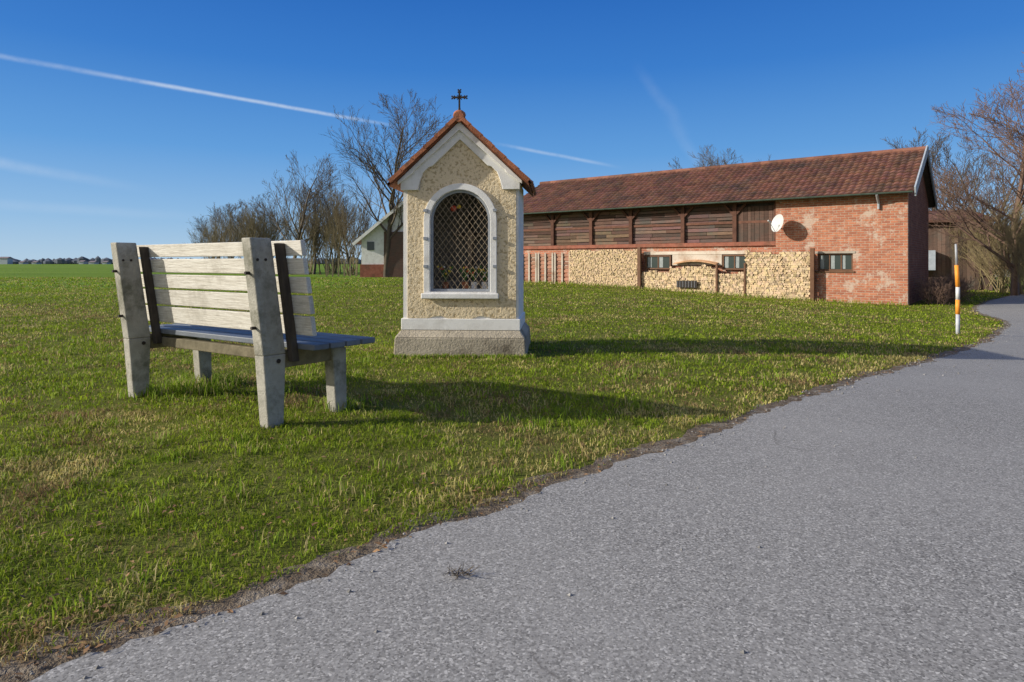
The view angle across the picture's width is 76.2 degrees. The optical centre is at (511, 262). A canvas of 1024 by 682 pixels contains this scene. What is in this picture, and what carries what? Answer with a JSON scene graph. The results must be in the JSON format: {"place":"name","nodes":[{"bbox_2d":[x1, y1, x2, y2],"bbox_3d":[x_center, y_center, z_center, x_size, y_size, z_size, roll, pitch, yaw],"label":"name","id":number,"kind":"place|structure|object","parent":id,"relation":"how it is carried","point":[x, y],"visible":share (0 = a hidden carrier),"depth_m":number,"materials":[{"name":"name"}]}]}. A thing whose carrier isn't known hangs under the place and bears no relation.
{"place":"outdoors","nodes":[
{"label":"outdoors","id":0,"kind":"place"},
{"bbox_2d":[0,264,1023,666],"bbox_3d":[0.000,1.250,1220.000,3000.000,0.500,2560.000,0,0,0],"label":"ground","id":1,"kind":"structure","parent":0,"point":[62,272],"depth_m":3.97,"materials":[{"name":"green plant"}]},
{"bbox_2d":[0,257,110,263],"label":"distant village","id":2,"kind":"object","parent":1,"relation":"on","point":[6,260],"visible":0.85,"depth_m":551.16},
{"bbox_2d":[13,256,360,263],"bbox_3d":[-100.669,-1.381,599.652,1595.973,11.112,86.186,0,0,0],"label":"distant tree line","id":3,"kind":"object","parent":1,"relation":"on","point":[63,261],"visible":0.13,"depth_m":570.74,"materials":[{"name":"green plant"}]},
{"bbox_2d":[187,222,222,258],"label":"bare shrub","id":4,"kind":"object","parent":1,"relation":"on","point":[204,232],"visible":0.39,"depth_m":74.46,"materials":[{"name":"brown plant"}]},
{"bbox_2d":[188,214,221,242],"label":"bare tree","id":5,"kind":"object","parent":1,"relation":"on","point":[204,224],"visible":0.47,"depth_m":84.55,"materials":[{"name":"brown plant"}]},
{"bbox_2d":[187,208,235,258],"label":"bare tree","id":6,"kind":"object","parent":1,"relation":"on","point":[212,227],"visible":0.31,"depth_m":80.18,"materials":[{"name":"brown plant"}]},
{"bbox_2d":[198,215,246,273],"bbox_3d":[-27.132,-1.780,61.943,5.290,5.770,4.070,0,0,-35],"label":"bare shrub","id":7,"kind":"object","parent":1,"relation":"on","point":[216,236],"visible":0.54,"depth_m":61.72,"materials":[{"name":"brown plant"}]},
{"bbox_2d":[206,202,246,258],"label":"bare tree","id":8,"kind":"object","parent":1,"relation":"on","point":[227,213],"visible":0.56,"depth_m":65.75,"materials":[{"name":"brown plant"}]},
{"bbox_2d":[111,237,374,428],"bbox_3d":[-2.016,0.480,4.640,2.110,1.260,0.808,0,0,34],"label":"park bench","id":9,"kind":"object","parent":1,"relation":"on","point":[267,329],"visible":0.94,"depth_m":4.41,"materials":[{"name":"wood"}]},
{"bbox_2d":[224,199,274,257],"bbox_3d":[-23.946,-2.271,59.729,4.788,6.788,6.224,0,0,-19],"label":"bare shrub","id":10,"kind":"object","parent":1,"relation":"on","point":[255,230],"visible":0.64,"depth_m":59.33,"materials":[{"name":"brown plant"}]},
{"bbox_2d":[218,192,295,241],"bbox_3d":[-23.419,-2.848,62.212,6.565,8.009,8.492,0,0,-6],"label":"bare tree","id":11,"kind":"object","parent":1,"relation":"on","point":[263,211],"visible":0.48,"depth_m":63.29,"materials":[{"name":"brown plant"}]},
{"bbox_2d":[224,202,290,256],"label":"bare shrub","id":12,"kind":"object","parent":1,"relation":"on","point":[260,219],"visible":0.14,"depth_m":67.94,"materials":[{"name":"brown plant"}]},
{"bbox_2d":[232,211,284,240],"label":"bare tree","id":13,"kind":"object","parent":1,"relation":"on","point":[245,225],"visible":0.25,"depth_m":66.47,"materials":[{"name":"brown plant"}]},
{"bbox_2d":[237,208,306,257],"bbox_3d":[-21.713,-2.107,59.925,5.912,6.449,4.549,0,0,-4],"label":"bare shrub","id":14,"kind":"object","parent":1,"relation":"on","point":[265,233],"visible":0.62,"depth_m":59.70,"materials":[{"name":"brown plant"}]},
{"bbox_2d":[274,204,326,273],"bbox_3d":[-17.760,-2.107,57.218,4.549,6.449,5.912,0,0,12],"label":"bare shrub","id":15,"kind":"object","parent":1,"relation":"on","point":[311,262],"visible":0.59,"depth_m":56.46,"materials":[{"name":"brown plant"}]},
{"bbox_2d":[246,150,355,274],"bbox_3d":[-18.714,-4.184,55.296,9.907,10.789,7.660,0,0,2],"label":"bare tree","id":16,"kind":"object","parent":1,"relation":"on","point":[305,206],"visible":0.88,"depth_m":55.76,"materials":[{"name":"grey plant"}]},
{"bbox_2d":[294,184,343,273],"bbox_3d":[-17.139,-2.963,58.950,5.166,8.294,7.360,0,0,-3],"label":"bare tree","id":17,"kind":"object","parent":1,"relation":"on","point":[314,268],"visible":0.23,"depth_m":58.39,"materials":[{"name":"brown plant"}]},
{"bbox_2d":[290,195,368,274],"bbox_3d":[-16.095,-2.434,56.211,6.535,7.127,5.028,0,0,27],"label":"bare shrub","id":18,"kind":"object","parent":1,"relation":"on","point":[326,244],"visible":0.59,"depth_m":56.15,"materials":[{"name":"brown plant"}]},
{"bbox_2d":[302,188,359,273],"bbox_3d":[-16.615,-2.925,61.681,5.746,8.146,7.468,0,0,-32],"label":"bare shrub","id":19,"kind":"object","parent":1,"relation":"on","point":[336,265],"visible":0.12,"depth_m":61.38,"materials":[{"name":"brown plant"}]},
{"bbox_2d":[306,186,376,273],"bbox_3d":[-15.768,-2.963,60.056,7.769,8.294,5.453,0,0,-28],"label":"bare tree","id":20,"kind":"object","parent":1,"relation":"on","point":[327,202],"visible":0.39,"depth_m":58.87,"materials":[{"name":"brown plant"}]},
{"bbox_2d":[326,257,361,276],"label":"fence posts","id":21,"kind":"object","parent":1,"relation":"on","point":[343,267],"visible":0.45,"depth_m":48.00,"materials":[{"name":"brown wood"}]},
{"bbox_2d":[314,188,380,275],"bbox_3d":[-12.943,-2.434,51.872,5.028,7.127,6.535,0,0,43],"label":"bare shrub","id":22,"kind":"object","parent":1,"relation":"on","point":[337,221],"visible":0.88,"depth_m":51.69,"materials":[{"name":"brown plant"}]},
{"bbox_2d":[352,201,402,276],"bbox_3d":[-6.600,-1.973,50.485,9.128,6.347,10.030,0,0,0],"label":"farmhouse","id":23,"kind":"object","parent":1,"relation":"on","point":[372,240],"visible":0.28,"depth_m":45.95,"materials":[{"name":"white paint"}]},
{"bbox_2d":[321,89,451,276],"bbox_3d":[-8.589,-5.531,46.633,8.925,13.473,10.277,0,0,-5],"label":"bare tree","id":24,"kind":"object","parent":1,"relation":"on","point":[377,172],"visible":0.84,"depth_m":44.91,"materials":[{"name":"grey plant"}]},
{"bbox_2d":[387,89,536,357],"bbox_3d":[-0.518,-0.378,7.563,1.582,2.955,1.354,0,0,4],"label":"wayside shrine","id":25,"kind":"object","parent":1,"relation":"on","point":[459,180],"visible":1,"depth_m":7.02,"materials":[{"name":"concrete"}]},
{"bbox_2d":[0,294,1020,681],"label":"verge dirt","id":26,"kind":"structure","parent":1,"relation":"on","point":[308,572],"depth_m":2.14,"materials":[{"name":"brown soil"}]},
{"bbox_2d":[0,332,1003,679],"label":"fallen leaves","id":27,"kind":"object","parent":26,"relation":"on","point":[106,648],"visible":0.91,"depth_m":2.31,"materials":[{"name":"brown plant"}]},
{"bbox_2d":[668,155,722,168],"bbox_3d":[12.703,-3.317,51.330,10.379,10.011,8.024,0,0,42],"label":"bare tree","id":28,"kind":"object","parent":1,"relation":"on","point":[710,162],"visible":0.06,"depth_m":50.02,"materials":[{"name":"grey plant"}]},
{"bbox_2d":[689,145,743,166],"bbox_3d":[16.182,-4.290,55.498,9.068,11.945,7.875,0,0,22],"label":"bare tree","id":29,"kind":"object","parent":1,"relation":"on","point":[710,158],"visible":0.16,"depth_m":55.82,"materials":[{"name":"brown plant"}]},
{"bbox_2d":[524,145,937,304],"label":"brick barn","id":30,"kind":"structure","parent":1,"relation":"on","point":[847,226],"depth_m":27.00,"materials":[{"name":"red brick"}]},
{"bbox_2d":[646,255,671,268],"bbox_3d":[6.481,-0.030,28.906,1.200,0.620,0.080,0,0,38],"label":"window left","id":31,"kind":"structure","parent":30,"relation":"in","point":[652,261],"depth_m":28.87,"materials":[{"name":"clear glass"}]},
{"bbox_2d":[722,255,745,269],"bbox_3d":[9.156,-0.030,26.840,1.000,0.620,0.080,0,0,38],"label":"window","id":32,"kind":"structure","parent":30,"relation":"in","point":[729,262],"depth_m":26.88,"materials":[{"name":"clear glass"}]},
{"bbox_2d":[818,253,852,270],"bbox_3d":[12.205,-0.030,24.637,1.220,0.660,0.080,0,0,38],"label":"window right","id":33,"kind":"structure","parent":30,"relation":"in","point":[827,261],"depth_m":24.62,"materials":[{"name":"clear glass"}]},
{"bbox_2d":[912,272,954,305],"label":"hedge shrub","id":34,"kind":"object","parent":1,"relation":"on","point":[928,297],"visible":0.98,"depth_m":23.44,"materials":[{"name":"brown plant"}]},
{"bbox_2d":[921,275,966,303],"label":"hedge shrub","id":35,"kind":"object","parent":1,"relation":"on","point":[943,281],"visible":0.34,"depth_m":24.22,"materials":[{"name":"brown plant"}]},
{"bbox_2d":[882,126,1015,217],"bbox_3d":[31.991,-4.111,48.760,10.851,11.679,8.389,0,0,-1],"label":"bare tree","id":36,"kind":"object","parent":1,"relation":"on","point":[933,147],"visible":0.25,"depth_m":46.94,"materials":[{"name":"brown plant"}]},
{"bbox_2d":[925,267,980,302],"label":"hedge shrub","id":37,"kind":"object","parent":1,"relation":"on","point":[964,290],"visible":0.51,"depth_m":24.49,"materials":[{"name":"brown plant"}]},
{"bbox_2d":[954,244,959,333],"bbox_3d":[7.991,0.518,11.720,0.088,1.721,0.072,0,0,0],"label":"marker pole","id":38,"kind":"object","parent":1,"relation":"on","point":[957,286],"visible":0.93,"depth_m":11.70,"materials":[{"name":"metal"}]},
{"bbox_2d":[929,210,995,289],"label":"timber shed","id":39,"kind":"structure","parent":1,"relation":"on","point":[940,252],"depth_m":36.28,"materials":[{"name":"brown wood"}]},
{"bbox_2d":[928,137,1023,288],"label":"bare tree","id":40,"kind":"object","parent":1,"relation":"on","point":[947,159],"visible":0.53,"depth_m":38.62,"materials":[{"name":"brown plant"}]},
{"bbox_2d":[929,77,1023,295],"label":"bare tree","id":41,"kind":"object","parent":1,"relation":"on","point":[1015,287],"visible":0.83,"depth_m":30.06,"materials":[{"name":"brown plant"}]},
{"bbox_2d":[929,52,1023,261],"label":"bare tree","id":42,"kind":"object","parent":1,"relation":"on","point":[1012,122],"visible":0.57,"depth_m":33.79,"materials":[{"name":"brown plant"}]},
{"bbox_2d":[932,140,1023,239],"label":"bare tree","id":43,"kind":"object","parent":1,"relation":"on","point":[1002,171],"visible":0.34,"depth_m":43.57,"materials":[{"name":"brown plant"}]},
{"bbox_2d":[936,200,1020,289],"bbox_3d":[25.799,-1.017,35.621,5.392,5.251,4.456,0,0,0],"label":"bare shrub","id":44,"kind":"object","parent":1,"relation":"on","point":[979,270],"visible":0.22,"depth_m":35.80,"materials":[{"name":"brown plant"}]},
{"bbox_2d":[945,200,1022,292],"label":"bare shrub","id":45,"kind":"object","parent":1,"relation":"on","point":[1000,288],"visible":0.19,"depth_m":33.42,"materials":[{"name":"brown plant"}]},
{"bbox_2d":[962,196,1023,294],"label":"bare shrub","id":46,"kind":"object","parent":1,"relation":"on","point":[994,256],"visible":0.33,"depth_m":31.14,"materials":[{"name":"brown plant"}]},
{"bbox_2d":[986,202,1023,293],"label":"bare shrub","id":47,"kind":"object","parent":1,"relation":"on","point":[1015,246],"visible":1,"depth_m":28.15,"materials":[{"name":"brown plant"}]},
{"bbox_2d":[0,0,1023,260],"label":"sky","id":48,"kind":"structure","parent":0,"point":[124,121],"materials":[{"name":"blue"}]},
{"bbox_2d":[29,294,1023,681],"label":"road","id":49,"kind":"structure","parent":0,"point":[881,522],"depth_m":2.06,"materials":[{"name":"grey asphalt"}]},
{"bbox_2d":[446,563,478,579],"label":"dry weed","id":50,"kind":"object","parent":49,"relation":"on","point":[457,573],"visible":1,"depth_m":2.07,"materials":[{"name":"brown plant"}]},
{"bbox_2d":[29,306,1022,678],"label":"edge pebbles","id":51,"kind":"object","parent":49,"relation":"on","point":[671,462],"visible":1,"depth_m":3.56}
]}

